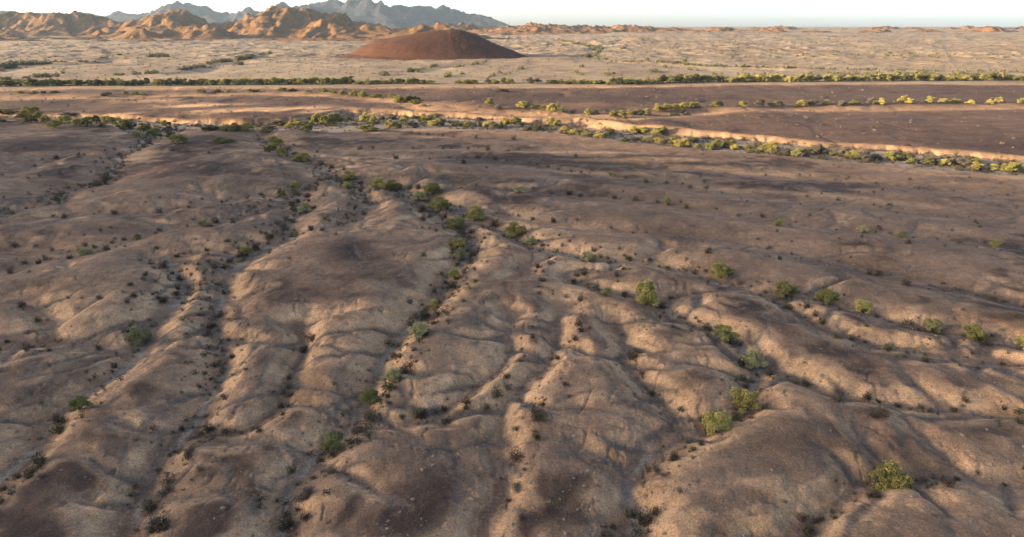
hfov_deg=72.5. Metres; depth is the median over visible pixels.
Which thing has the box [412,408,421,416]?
creosote shrub
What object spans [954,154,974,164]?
mesquite tree
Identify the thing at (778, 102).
mesquite tree
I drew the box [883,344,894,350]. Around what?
creosote shrub
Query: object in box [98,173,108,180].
creosote shrub
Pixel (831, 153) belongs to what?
palo verde tree
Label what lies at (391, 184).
palo verde tree
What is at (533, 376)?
dry tufts
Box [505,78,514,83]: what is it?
palo verde tree
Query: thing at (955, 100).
palo verde tree
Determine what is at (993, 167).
palo verde tree
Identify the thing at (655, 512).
creosote shrub
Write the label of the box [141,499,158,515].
creosote shrub
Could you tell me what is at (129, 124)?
mesquite tree
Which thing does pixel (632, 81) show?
mesquite tree
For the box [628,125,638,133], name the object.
palo verde tree
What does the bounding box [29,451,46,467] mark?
creosote shrub
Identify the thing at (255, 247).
creosote shrub
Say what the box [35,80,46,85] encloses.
mesquite tree
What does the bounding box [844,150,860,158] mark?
palo verde tree
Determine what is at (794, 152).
palo verde tree
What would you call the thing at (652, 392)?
creosote shrub
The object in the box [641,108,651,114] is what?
palo verde tree
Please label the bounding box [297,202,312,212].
palo verde tree
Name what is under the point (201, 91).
palo verde tree
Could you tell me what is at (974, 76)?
mesquite tree
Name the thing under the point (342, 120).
palo verde tree
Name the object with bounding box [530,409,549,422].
creosote shrub
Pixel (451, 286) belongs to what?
creosote shrub
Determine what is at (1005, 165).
palo verde tree
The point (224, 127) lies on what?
palo verde tree
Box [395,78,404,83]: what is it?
mesquite tree
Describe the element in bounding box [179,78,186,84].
mesquite tree
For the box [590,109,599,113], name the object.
mesquite tree
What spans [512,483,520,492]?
creosote shrub
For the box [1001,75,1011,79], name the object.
palo verde tree
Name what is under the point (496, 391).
creosote shrub
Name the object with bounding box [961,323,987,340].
palo verde tree
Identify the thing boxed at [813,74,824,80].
mesquite tree
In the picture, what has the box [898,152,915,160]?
mesquite tree
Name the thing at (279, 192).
palo verde tree
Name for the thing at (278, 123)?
mesquite tree
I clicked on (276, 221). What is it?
creosote shrub
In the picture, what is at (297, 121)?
palo verde tree
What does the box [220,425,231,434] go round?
creosote shrub
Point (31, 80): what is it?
mesquite tree
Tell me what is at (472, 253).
scrub
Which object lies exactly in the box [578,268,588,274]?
creosote shrub
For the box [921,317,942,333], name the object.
palo verde tree
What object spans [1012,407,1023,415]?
creosote shrub
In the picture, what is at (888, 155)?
palo verde tree
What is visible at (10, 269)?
creosote shrub
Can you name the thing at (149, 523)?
creosote shrub
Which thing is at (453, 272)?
palo verde tree
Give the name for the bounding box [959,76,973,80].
palo verde tree
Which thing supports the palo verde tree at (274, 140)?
on the ground
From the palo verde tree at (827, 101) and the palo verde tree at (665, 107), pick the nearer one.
the palo verde tree at (665, 107)
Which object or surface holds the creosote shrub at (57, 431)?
on the ground
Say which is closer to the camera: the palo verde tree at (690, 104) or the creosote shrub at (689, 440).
the creosote shrub at (689, 440)
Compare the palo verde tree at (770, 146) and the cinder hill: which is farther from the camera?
the cinder hill
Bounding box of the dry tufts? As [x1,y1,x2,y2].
[1,132,1023,536]
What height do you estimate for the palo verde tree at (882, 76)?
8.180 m
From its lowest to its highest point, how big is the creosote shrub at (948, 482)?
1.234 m
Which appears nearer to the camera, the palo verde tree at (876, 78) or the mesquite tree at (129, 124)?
the mesquite tree at (129, 124)
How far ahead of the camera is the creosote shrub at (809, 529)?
71.13 m
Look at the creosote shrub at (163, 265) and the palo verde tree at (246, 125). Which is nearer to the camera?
the creosote shrub at (163, 265)
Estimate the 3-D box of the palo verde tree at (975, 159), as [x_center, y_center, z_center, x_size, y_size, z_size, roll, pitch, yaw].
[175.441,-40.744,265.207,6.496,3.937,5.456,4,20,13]
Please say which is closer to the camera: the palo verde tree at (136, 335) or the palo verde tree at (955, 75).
the palo verde tree at (136, 335)
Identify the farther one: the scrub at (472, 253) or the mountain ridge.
the mountain ridge
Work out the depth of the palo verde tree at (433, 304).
129.01 m
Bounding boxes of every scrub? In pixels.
[0,36,1023,80]
[0,82,1019,156]
[0,109,1023,536]
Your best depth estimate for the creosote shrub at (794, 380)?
101.05 m
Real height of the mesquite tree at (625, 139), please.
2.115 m
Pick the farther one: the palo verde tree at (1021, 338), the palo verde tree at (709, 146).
the palo verde tree at (709, 146)
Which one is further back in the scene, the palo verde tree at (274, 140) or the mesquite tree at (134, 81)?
the mesquite tree at (134, 81)
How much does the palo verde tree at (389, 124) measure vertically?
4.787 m
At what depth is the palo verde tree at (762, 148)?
292.83 m
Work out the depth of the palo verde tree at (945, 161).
264.92 m
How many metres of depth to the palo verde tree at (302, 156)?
269.55 m
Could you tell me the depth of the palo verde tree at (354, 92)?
503.39 m
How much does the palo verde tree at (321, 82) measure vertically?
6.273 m
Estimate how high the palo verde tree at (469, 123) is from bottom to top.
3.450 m
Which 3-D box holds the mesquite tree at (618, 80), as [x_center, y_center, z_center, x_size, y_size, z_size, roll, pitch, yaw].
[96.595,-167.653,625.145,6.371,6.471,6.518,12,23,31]
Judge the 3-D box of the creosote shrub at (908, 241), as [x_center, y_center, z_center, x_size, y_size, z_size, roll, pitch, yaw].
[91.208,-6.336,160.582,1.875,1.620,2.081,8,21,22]
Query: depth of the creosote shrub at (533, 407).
90.10 m
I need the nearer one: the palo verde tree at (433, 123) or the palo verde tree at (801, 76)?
the palo verde tree at (433, 123)
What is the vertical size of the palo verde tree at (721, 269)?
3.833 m
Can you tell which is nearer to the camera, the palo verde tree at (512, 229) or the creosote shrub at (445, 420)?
the creosote shrub at (445, 420)
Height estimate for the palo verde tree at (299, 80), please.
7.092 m
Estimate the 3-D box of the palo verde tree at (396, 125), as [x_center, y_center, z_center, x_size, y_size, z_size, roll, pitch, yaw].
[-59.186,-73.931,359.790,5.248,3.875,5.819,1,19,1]
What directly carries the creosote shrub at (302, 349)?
on the ground
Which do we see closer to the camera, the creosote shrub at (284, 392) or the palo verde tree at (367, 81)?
the creosote shrub at (284, 392)
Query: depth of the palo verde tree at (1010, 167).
252.14 m
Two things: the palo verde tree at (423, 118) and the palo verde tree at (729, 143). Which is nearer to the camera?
the palo verde tree at (729, 143)
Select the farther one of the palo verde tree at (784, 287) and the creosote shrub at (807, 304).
the palo verde tree at (784, 287)
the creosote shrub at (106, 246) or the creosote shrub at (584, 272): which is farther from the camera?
the creosote shrub at (106, 246)
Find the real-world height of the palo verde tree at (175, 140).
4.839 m
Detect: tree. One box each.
[0,80,5,86]
[2,109,13,114]
[6,81,14,85]
[14,79,24,85]
[14,114,27,117]
[19,106,26,114]
[22,80,31,86]
[22,114,38,122]
[24,78,37,85]
[25,106,39,113]
[32,111,42,118]
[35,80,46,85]
[38,114,50,121]
[43,120,63,127]
[46,78,55,84]
[54,79,62,85]
[58,112,76,115]
[58,115,71,122]
[63,80,71,84]
[67,395,91,411]
[70,79,76,85]
[71,118,86,125]
[75,80,85,85]
[77,247,91,254]
[79,116,93,125]
[84,80,97,85]
[91,79,104,85]
[92,115,100,122]
[100,116,113,121]
[108,117,118,124]
[114,78,123,84]
[115,119,129,128]
[119,81,129,85]
[123,324,152,345]
[125,122,137,127]
[127,79,139,84]
[130,130,140,135]
[132,234,140,239]
[135,123,151,130]
[142,78,151,84]
[144,128,161,135]
[153,79,165,85]
[160,120,171,125]
[162,125,175,129]
[163,78,177,84]
[168,134,180,143]
[176,134,188,142]
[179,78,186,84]
[195,89,205,92]
[197,219,210,226]
[199,125,219,129]
[203,79,214,84]
[211,137,230,143]
[218,79,225,84]
[218,125,231,130]
[229,122,241,130]
[230,78,241,84]
[239,246,253,255]
[240,122,254,130]
[246,77,252,83]
[253,79,261,84]
[260,124,276,128]
[262,79,269,84]
[263,145,274,151]
[266,135,284,148]
[268,79,277,84]
[272,120,285,125]
[274,87,287,90]
[275,147,287,154]
[276,188,285,196]
[280,79,292,84]
[284,122,295,127]
[289,181,300,186]
[289,231,296,236]
[290,187,297,194]
[291,152,310,161]
[292,119,302,125]
[293,77,304,84]
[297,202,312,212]
[298,121,314,130]
[309,78,316,83]
[309,113,320,123]
[315,78,326,84]
[318,115,332,124]
[320,430,345,452]
[323,77,330,83]
[328,112,340,123]
[336,78,345,83]
[337,116,345,122]
[341,181,351,187]
[342,171,355,178]
[344,76,354,83]
[344,116,352,120]
[348,90,357,95]
[357,91,368,96]
[357,124,379,130]
[358,387,379,404]
[359,111,369,121]
[363,78,372,84]
[366,115,379,123]
[368,94,381,97]
[368,177,386,188]
[372,79,381,83]
[381,179,401,189]
[381,368,400,382]
[384,119,394,127]
[386,78,395,83]
[386,114,397,118]
[392,121,401,128]
[393,95,403,102]
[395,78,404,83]
[398,115,408,121]
[401,95,414,101]
[402,120,417,124]
[405,78,414,83]
[406,321,429,337]
[408,100,419,103]
[411,191,427,199]
[412,78,419,83]
[418,113,428,122]
[422,182,443,195]
[424,80,434,83]
[426,299,439,308]
[427,120,439,126]
[429,197,450,211]
[436,117,445,125]
[446,217,465,229]
[448,267,462,277]
[449,238,467,247]
[451,120,463,125]
[452,248,466,260]
[463,121,474,125]
[464,205,486,219]
[482,121,494,126]
[484,77,490,83]
[484,98,494,104]
[491,79,499,83]
[494,104,501,108]
[495,88,509,91]
[499,118,511,126]
[502,221,526,237]
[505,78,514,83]
[509,116,521,124]
[512,186,526,192]
[515,101,527,107]
[522,237,537,244]
[526,77,533,83]
[528,105,540,108]
[530,125,545,129]
[544,117,554,125]
[546,103,555,111]
[551,119,560,127]
[556,107,567,112]
[559,126,572,132]
[568,128,582,134]
[581,130,592,135]
[582,251,596,261]
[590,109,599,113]
[593,131,606,137]
[600,287,612,293]
[606,128,616,134]
[609,110,619,116]
[616,78,622,83]
[617,110,627,117]
[620,138,629,141]
[626,109,634,114]
[628,79,638,84]
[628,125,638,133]
[633,278,659,306]
[634,109,643,114]
[637,126,648,132]
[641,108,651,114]
[642,136,653,141]
[646,78,657,83]
[650,127,660,134]
[652,103,662,111]
[653,137,662,143]
[659,126,667,134]
[660,74,666,82]
[661,138,670,143]
[662,103,672,110]
[663,197,671,204]
[666,75,676,82]
[668,137,677,143]
[669,104,680,109]
[673,139,682,146]
[676,74,683,81]
[679,102,687,107]
[681,75,689,82]
[681,138,692,144]
[686,102,693,107]
[686,137,699,142]
[688,74,696,82]
[693,143,702,148]
[694,73,701,81]
[701,409,732,434]
[704,143,713,149]
[710,139,723,147]
[710,262,734,277]
[711,75,717,81]
[711,102,720,106]
[711,323,740,341]
[716,75,723,81]
[723,140,736,147]
[724,77,736,82]
[729,387,761,414]
[730,144,738,149]
[738,74,752,81]
[738,101,748,106]
[739,348,767,368]
[742,144,755,149]
[753,74,762,81]
[753,99,764,105]
[755,145,766,151]
[759,76,768,81]
[764,141,779,151]
[766,74,775,81]
[772,280,796,297]
[773,218,783,225]
[774,73,781,80]
[774,100,783,105]
[779,147,791,155]
[785,76,792,81]
[791,76,800,81]
[791,148,803,155]
[794,100,807,105]
[798,74,805,81]
[806,99,817,104]
[808,74,816,80]
[810,144,826,154]
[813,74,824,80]
[814,288,839,304]
[821,99,830,104]
[825,73,834,80]
[828,151,838,155]
[832,76,840,81]
[836,74,847,81]
[837,100,847,105]
[837,147,851,156]
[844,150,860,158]
[849,99,859,103]
[855,299,873,314]
[856,151,869,160]
[856,225,868,232]
[862,155,875,161]
[866,74,873,80]
[867,97,877,103]
[867,459,915,490]
[873,74,880,80]
[873,154,883,160]
[875,98,887,104]
[878,73,886,80]
[883,151,899,160]
[888,74,895,80]
[890,151,902,160]
[896,230,908,237]
[897,96,907,102]
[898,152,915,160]
[901,73,911,80]
[904,158,917,163]
[910,73,921,80]
[919,157,935,164]
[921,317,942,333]
[924,96,935,102]
[927,74,937,80]
[937,74,944,79]
[938,98,949,102]
[938,159,951,164]
[943,75,953,80]
[944,155,957,163]
[950,98,961,101]
[953,72,960,79]
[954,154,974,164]
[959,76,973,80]
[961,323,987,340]
[964,99,975,103]
[968,161,984,169]
[969,156,980,165]
[970,74,979,79]
[975,73,986,80]
[983,74,993,80]
[985,99,994,103]
[987,163,1000,169]
[988,239,1001,247]
[990,73,999,78]
[993,97,1005,101]
[998,163,1008,168]
[999,72,1005,78]
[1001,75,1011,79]
[1001,164,1019,171]
[1009,162,1023,170]
[1012,75,1023,80]
[1013,335,1023,349]
[1017,98,1023,103]
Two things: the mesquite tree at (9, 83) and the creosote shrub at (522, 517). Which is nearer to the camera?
the creosote shrub at (522, 517)
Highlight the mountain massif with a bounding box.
[0,0,509,28]
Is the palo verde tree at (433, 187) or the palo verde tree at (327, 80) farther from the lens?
the palo verde tree at (327, 80)
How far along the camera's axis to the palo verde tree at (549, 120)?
366.70 m
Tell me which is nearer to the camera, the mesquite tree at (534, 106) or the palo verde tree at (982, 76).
the mesquite tree at (534, 106)
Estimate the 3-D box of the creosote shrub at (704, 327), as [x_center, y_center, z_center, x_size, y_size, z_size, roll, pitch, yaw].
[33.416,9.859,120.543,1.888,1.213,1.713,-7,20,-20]
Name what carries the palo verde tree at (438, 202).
on the ground
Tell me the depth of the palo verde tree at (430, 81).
630.11 m
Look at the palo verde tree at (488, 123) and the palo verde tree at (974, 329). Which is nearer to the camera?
the palo verde tree at (974, 329)
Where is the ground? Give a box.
[0,26,1023,536]
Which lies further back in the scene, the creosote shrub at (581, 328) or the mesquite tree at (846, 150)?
the mesquite tree at (846, 150)
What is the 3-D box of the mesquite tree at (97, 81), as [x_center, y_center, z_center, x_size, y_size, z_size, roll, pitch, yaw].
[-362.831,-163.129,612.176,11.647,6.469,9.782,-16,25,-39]
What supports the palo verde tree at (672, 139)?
on the ground
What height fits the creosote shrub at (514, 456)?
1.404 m
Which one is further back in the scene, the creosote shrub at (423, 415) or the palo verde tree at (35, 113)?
the palo verde tree at (35, 113)
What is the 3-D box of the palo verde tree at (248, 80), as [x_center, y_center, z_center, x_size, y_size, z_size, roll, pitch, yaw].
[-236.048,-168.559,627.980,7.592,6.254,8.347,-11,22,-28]
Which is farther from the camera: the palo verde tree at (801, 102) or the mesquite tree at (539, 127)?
the palo verde tree at (801, 102)
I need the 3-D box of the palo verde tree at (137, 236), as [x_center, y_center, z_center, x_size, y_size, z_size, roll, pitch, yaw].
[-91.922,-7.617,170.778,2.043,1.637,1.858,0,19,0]
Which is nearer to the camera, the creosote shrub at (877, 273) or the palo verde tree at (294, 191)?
the creosote shrub at (877, 273)
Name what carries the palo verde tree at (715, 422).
on the ground
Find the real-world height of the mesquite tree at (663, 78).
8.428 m
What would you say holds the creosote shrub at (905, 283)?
on the ground
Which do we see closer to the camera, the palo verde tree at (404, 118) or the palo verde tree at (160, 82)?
the palo verde tree at (404, 118)
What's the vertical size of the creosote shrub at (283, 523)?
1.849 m
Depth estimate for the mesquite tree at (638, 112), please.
397.18 m
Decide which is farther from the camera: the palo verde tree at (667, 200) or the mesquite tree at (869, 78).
the mesquite tree at (869, 78)
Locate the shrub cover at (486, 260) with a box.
[0,126,1023,520]
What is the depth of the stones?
88.96 m
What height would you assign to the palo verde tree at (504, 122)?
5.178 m
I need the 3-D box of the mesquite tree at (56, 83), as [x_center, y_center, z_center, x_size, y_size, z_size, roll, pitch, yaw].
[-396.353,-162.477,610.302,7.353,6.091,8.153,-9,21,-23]
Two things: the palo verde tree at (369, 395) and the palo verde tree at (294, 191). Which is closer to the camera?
the palo verde tree at (369, 395)
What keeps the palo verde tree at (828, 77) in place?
on the ground
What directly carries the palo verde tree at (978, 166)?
on the ground
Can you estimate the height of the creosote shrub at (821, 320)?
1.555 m
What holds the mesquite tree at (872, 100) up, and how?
on the ground
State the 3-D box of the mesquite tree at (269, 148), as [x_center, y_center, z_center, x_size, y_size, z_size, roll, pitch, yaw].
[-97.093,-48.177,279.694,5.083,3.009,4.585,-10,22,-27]
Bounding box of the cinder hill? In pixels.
[337,30,527,60]
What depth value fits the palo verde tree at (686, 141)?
304.40 m
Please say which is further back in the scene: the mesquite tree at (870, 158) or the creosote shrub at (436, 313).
the mesquite tree at (870, 158)
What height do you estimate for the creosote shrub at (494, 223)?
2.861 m
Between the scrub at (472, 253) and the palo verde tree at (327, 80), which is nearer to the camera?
the scrub at (472, 253)
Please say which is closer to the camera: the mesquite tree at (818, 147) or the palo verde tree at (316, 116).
the mesquite tree at (818, 147)
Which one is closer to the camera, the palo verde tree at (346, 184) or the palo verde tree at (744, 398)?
the palo verde tree at (744, 398)
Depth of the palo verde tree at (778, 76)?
655.90 m
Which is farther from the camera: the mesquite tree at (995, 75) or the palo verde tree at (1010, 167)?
the mesquite tree at (995, 75)
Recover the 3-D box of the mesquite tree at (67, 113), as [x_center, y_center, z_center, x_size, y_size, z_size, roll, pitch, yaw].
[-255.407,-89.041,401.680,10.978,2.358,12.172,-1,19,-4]
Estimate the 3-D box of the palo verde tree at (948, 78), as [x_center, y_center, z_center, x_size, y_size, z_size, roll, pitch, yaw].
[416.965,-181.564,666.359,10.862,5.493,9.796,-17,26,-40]
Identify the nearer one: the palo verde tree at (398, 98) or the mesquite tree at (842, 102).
the mesquite tree at (842, 102)
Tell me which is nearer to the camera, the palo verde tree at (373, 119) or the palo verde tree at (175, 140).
the palo verde tree at (175, 140)
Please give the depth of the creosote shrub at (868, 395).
97.26 m
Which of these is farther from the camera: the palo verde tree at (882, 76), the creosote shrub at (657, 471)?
the palo verde tree at (882, 76)
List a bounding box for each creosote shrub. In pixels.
[0,483,7,490]
[5,240,17,247]
[6,265,16,273]
[10,472,22,480]
[17,300,25,307]
[21,470,33,480]
[24,465,38,476]
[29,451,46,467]
[33,315,42,321]
[49,422,64,434]
[50,413,67,423]
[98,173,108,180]
[102,244,109,250]
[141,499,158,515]
[144,509,162,528]
[145,526,155,534]
[151,514,169,532]
[155,485,168,497]
[157,295,169,303]
[158,258,168,268]
[158,470,179,487]
[175,273,184,280]
[195,463,204,471]
[204,421,213,433]
[208,311,219,318]
[208,430,216,438]
[212,217,220,223]
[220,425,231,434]
[252,243,258,250]
[265,233,274,239]
[273,217,282,224]
[278,514,291,532]
[279,220,288,229]
[281,387,287,394]
[284,381,291,389]
[292,492,302,502]
[298,509,312,521]
[299,344,306,353]
[300,489,312,500]
[303,486,316,493]
[305,331,315,342]
[328,447,336,457]
[349,434,364,445]
[351,425,362,434]
[362,408,378,423]
[380,379,396,391]
[399,363,408,373]
[404,296,413,304]
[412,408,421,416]
[416,409,428,419]
[419,308,429,318]
[430,406,440,413]
[431,307,440,316]
[438,415,450,424]
[446,278,456,289]
[458,395,470,406]
[483,401,490,409]
[489,218,499,227]
[491,384,503,397]
[504,446,524,465]
[511,481,521,488]
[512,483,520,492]
[519,513,526,521]
[525,403,547,417]
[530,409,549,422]
[532,431,541,441]
[572,318,582,326]
[576,325,583,331]
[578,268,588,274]
[588,279,599,290]
[604,531,614,536]
[623,254,632,260]
[623,505,636,518]
[625,349,638,360]
[635,507,654,526]
[647,387,655,396]
[649,505,660,515]
[651,464,661,475]
[670,449,677,458]
[682,437,691,442]
[701,322,709,329]
[728,338,739,347]
[730,412,740,420]
[736,356,746,367]
[739,373,746,380]
[765,368,773,376]
[782,303,792,309]
[790,378,800,384]
[796,512,809,521]
[800,377,810,386]
[800,519,817,536]
[803,300,809,308]
[817,317,825,323]
[829,393,837,402]
[831,331,842,338]
[834,386,843,393]
[835,395,844,402]
[862,390,871,401]
[865,269,873,274]
[867,411,879,418]
[870,487,881,497]
[873,270,882,275]
[874,404,890,416]
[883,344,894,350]
[901,278,912,286]
[904,237,912,243]
[919,475,928,484]
[920,355,932,362]
[939,339,950,347]
[941,477,955,487]
[949,405,958,412]
[952,475,960,480]
[961,397,971,403]
[982,337,992,345]
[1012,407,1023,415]
[1014,415,1023,424]
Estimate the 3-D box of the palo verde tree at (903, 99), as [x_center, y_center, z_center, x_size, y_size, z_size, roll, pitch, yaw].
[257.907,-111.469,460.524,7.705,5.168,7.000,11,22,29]
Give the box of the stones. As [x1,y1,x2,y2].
[0,183,1023,536]
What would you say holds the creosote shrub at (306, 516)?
on the ground
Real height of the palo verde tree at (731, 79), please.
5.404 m
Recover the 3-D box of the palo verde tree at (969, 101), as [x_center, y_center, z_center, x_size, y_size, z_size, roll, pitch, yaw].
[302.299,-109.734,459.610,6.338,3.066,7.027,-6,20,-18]
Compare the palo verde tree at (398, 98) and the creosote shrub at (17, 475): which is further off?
the palo verde tree at (398, 98)
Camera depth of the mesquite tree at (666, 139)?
313.84 m
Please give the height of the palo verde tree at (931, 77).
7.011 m
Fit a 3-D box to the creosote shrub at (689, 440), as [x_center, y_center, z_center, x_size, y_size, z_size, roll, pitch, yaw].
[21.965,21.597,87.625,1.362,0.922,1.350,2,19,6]
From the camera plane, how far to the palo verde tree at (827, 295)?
131.57 m
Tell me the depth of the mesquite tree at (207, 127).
325.71 m
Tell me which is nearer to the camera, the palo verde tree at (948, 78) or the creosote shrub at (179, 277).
the creosote shrub at (179, 277)
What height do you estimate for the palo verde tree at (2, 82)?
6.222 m
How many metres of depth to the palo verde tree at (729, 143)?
302.99 m
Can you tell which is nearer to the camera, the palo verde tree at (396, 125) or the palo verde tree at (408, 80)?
the palo verde tree at (396, 125)
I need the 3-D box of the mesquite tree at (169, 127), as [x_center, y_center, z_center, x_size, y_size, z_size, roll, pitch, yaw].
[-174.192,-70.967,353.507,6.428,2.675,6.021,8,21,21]
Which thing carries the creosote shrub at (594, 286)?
on the ground
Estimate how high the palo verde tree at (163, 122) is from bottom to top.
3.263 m
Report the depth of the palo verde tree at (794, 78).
650.49 m
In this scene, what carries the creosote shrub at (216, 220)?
on the ground
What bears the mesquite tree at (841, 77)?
on the ground
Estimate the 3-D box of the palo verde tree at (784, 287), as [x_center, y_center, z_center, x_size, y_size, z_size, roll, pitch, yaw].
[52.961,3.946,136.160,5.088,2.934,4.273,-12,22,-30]
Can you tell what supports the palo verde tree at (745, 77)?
on the ground
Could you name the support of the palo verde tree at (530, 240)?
on the ground
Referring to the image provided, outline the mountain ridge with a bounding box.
[0,5,1023,41]
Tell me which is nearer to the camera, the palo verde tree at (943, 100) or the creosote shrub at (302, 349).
the creosote shrub at (302, 349)
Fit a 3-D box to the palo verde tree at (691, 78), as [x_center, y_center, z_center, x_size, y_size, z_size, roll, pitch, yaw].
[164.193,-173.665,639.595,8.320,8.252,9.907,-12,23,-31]
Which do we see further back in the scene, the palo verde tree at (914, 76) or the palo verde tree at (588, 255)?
the palo verde tree at (914, 76)
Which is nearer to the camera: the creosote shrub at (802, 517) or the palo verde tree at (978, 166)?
the creosote shrub at (802, 517)
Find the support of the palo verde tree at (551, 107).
on the ground
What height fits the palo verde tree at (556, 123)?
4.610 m
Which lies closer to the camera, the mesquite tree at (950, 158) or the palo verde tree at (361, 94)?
the mesquite tree at (950, 158)
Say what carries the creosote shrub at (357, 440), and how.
on the ground
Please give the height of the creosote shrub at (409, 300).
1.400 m
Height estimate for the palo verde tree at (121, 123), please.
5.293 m
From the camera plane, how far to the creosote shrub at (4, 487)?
78.03 m
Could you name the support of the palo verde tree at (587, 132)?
on the ground
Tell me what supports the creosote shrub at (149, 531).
on the ground
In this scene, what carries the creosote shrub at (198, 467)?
on the ground
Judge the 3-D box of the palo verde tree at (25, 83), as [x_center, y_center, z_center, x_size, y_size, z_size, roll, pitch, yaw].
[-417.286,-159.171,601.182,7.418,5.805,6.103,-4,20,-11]
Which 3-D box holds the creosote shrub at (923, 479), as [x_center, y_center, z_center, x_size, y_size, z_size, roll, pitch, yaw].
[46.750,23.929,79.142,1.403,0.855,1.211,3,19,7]
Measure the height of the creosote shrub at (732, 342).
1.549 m
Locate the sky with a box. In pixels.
[0,0,1023,26]
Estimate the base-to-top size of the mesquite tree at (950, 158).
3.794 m
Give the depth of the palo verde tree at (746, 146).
297.44 m
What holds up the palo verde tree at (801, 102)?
on the ground
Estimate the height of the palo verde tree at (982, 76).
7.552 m
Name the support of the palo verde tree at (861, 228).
on the ground
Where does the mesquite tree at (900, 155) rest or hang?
on the ground
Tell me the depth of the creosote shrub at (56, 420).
91.53 m
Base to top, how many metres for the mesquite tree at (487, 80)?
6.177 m
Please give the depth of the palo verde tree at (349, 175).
236.50 m
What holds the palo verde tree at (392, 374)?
on the ground
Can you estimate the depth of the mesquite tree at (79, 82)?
612.09 m
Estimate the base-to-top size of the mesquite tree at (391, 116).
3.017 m
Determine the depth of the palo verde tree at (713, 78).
648.84 m
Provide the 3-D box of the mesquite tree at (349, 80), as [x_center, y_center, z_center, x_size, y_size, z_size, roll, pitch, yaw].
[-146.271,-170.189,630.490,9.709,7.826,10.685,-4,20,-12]
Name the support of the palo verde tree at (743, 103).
on the ground
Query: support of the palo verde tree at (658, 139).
on the ground
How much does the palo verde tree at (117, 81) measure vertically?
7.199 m
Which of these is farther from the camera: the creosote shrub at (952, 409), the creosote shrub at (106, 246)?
the creosote shrub at (106, 246)
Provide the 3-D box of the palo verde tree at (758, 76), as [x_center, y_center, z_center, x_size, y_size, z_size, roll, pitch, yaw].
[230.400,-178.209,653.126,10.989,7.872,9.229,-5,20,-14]
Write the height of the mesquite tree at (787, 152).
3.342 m
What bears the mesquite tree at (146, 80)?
on the ground
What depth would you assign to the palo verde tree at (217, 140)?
292.64 m
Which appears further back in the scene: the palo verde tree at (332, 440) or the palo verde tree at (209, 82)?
the palo verde tree at (209, 82)
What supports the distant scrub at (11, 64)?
on the ground
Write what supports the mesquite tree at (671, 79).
on the ground
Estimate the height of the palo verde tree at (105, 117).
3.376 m
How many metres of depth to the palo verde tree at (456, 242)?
161.39 m
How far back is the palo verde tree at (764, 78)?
650.09 m
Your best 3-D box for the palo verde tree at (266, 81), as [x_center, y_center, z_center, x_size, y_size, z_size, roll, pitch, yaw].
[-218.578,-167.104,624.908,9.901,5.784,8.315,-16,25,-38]
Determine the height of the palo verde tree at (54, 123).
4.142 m
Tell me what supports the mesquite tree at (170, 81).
on the ground
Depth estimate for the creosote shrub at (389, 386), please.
96.94 m
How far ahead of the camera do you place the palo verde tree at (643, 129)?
342.76 m
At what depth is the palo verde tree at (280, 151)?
274.27 m
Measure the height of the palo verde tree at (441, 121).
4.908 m
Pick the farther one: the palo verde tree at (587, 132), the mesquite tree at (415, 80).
the mesquite tree at (415, 80)
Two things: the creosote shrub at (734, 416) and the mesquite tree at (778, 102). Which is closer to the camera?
the creosote shrub at (734, 416)
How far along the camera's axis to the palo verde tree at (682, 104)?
427.58 m
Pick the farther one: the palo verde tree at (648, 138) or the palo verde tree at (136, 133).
the palo verde tree at (136, 133)
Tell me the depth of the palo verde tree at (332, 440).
85.43 m
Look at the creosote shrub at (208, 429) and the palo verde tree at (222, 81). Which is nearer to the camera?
the creosote shrub at (208, 429)
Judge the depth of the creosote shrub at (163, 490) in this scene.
77.31 m
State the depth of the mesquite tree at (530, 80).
628.08 m
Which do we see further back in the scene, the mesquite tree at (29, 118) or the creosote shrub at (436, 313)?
the mesquite tree at (29, 118)
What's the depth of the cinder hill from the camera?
1073.44 m
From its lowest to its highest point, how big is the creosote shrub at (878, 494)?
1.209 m
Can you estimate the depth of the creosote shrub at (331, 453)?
84.06 m
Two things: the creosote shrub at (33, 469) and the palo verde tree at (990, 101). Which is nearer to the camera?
the creosote shrub at (33, 469)
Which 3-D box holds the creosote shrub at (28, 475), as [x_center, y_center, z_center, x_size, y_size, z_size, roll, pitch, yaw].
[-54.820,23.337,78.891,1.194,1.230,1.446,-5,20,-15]
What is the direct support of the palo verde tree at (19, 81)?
on the ground
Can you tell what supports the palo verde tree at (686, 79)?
on the ground
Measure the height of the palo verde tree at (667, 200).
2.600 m
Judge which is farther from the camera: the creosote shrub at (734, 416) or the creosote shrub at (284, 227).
the creosote shrub at (284, 227)
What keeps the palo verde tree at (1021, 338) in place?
on the ground
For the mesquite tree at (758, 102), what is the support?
on the ground
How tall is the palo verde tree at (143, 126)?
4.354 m
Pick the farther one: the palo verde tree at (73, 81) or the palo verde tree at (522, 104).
the palo verde tree at (73, 81)
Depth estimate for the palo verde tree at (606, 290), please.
132.38 m
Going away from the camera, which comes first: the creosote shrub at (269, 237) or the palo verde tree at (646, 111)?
the creosote shrub at (269, 237)
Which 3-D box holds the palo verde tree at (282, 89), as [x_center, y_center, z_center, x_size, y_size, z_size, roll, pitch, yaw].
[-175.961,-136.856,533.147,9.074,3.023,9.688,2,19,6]
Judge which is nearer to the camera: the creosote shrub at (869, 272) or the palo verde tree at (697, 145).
the creosote shrub at (869, 272)
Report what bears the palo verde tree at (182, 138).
on the ground
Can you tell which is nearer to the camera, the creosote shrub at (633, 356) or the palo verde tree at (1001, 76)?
the creosote shrub at (633, 356)
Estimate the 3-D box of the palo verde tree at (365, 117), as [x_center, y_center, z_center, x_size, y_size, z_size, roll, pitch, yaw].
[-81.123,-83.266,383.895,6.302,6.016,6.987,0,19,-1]
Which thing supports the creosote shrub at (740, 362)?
on the ground
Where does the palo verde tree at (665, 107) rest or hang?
on the ground
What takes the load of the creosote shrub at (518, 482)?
on the ground

